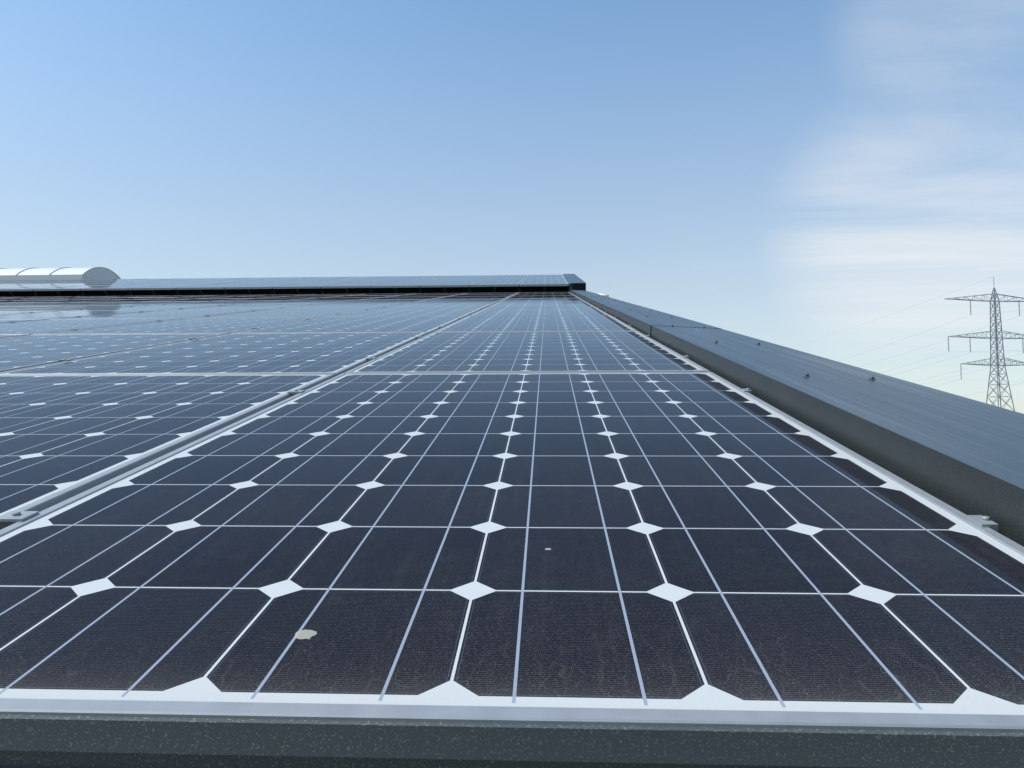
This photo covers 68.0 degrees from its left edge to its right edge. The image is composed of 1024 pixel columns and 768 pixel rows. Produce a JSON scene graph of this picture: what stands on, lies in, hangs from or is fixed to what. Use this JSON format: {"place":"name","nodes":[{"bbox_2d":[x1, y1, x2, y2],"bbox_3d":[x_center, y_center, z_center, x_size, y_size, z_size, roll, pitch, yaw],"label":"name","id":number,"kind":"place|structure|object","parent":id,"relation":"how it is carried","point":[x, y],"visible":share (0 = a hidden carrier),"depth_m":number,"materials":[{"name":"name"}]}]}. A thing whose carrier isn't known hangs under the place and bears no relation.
{"place":"outdoors","nodes":[
{"label":"outdoors","id":0,"kind":"place"},
{"bbox_2d":[0,714,1023,767],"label":"eave trim","id":1,"kind":"structure","parent":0,"point":[42,741],"depth_m":0.43,"materials":[{"name":"grey metal"}]},
{"bbox_2d":[0,0,1023,413],"label":"sky","id":2,"kind":"structure","parent":0,"point":[786,173],"materials":[{"name":"blue"}]},
{"label":"ground","id":3,"kind":"structure","parent":0,"visible":0},
{"bbox_2d":[946,277,1023,410],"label":"pylon","id":4,"kind":"object","parent":3,"relation":"on","point":[995,319],"visible":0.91,"depth_m":173.42,"materials":[{"name":"grey metal"}]},
{"bbox_2d":[800,271,1023,393],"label":"power conductors","id":5,"kind":"object","parent":4,"relation":"hanging from","point":[947,352],"visible":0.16,"depth_m":185.61,"materials":[{"name":"grey"}]},
{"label":"hall walls","id":6,"kind":"object","parent":3,"relation":"on","visible":0},
{"bbox_3d":[-29.482,-0.401,25.042,62.765,4.928,46.364,0,-4,3],"label":"hall roof","id":7,"kind":"object","parent":6,"relation":"on","visible":0},
{"bbox_2d":[0,267,120,279],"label":"ridge skylight ribs","id":8,"kind":"object","parent":7,"relation":"on","point":[40,277],"visible":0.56,"depth_m":23.27,"materials":[{"name":"metal"}]},
{"bbox_2d":[0,268,119,278],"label":"ridge skylight","id":9,"kind":"object","parent":8,"relation":"on","point":[98,273],"visible":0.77,"depth_m":23.67,"materials":[{"name":"grey plastic"}]},
{"bbox_2d":[0,274,585,296],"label":"roof ridge","id":10,"kind":"structure","parent":7,"relation":"on","point":[574,281],"depth_m":15.94,"materials":[{"name":"metal"}]},
{"bbox_2d":[0,275,1023,731],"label":"solar panel frames","id":11,"kind":"structure","parent":7,"relation":"on","point":[564,715],"depth_m":0.45,"materials":[{"name":"silver metal"}]},
{"bbox_2d":[0,293,998,531],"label":"panel clamps","id":12,"kind":"object","parent":11,"relation":"attached to","point":[21,516],"visible":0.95,"depth_m":0.81,"materials":[{"name":"silver metal"}]},
{"bbox_2d":[0,275,1023,714],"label":"solar panels","id":13,"kind":"object","parent":11,"relation":"in","point":[698,541],"visible":0.94,"depth_m":0.76,"materials":[{"name":"glass"}]},
{"bbox_2d":[570,290,1023,546],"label":"verge flashing","id":14,"kind":"object","parent":7,"relation":"attached to","point":[964,455],"visible":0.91,"depth_m":1.21,"materials":[{"name":"metal"}]},
{"bbox_2d":[584,293,875,379],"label":"screws","id":15,"kind":"object","parent":14,"relation":"attached to","point":[808,375],"visible":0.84,"depth_m":1.61,"materials":[{"name":"grey metal"}]}
]}

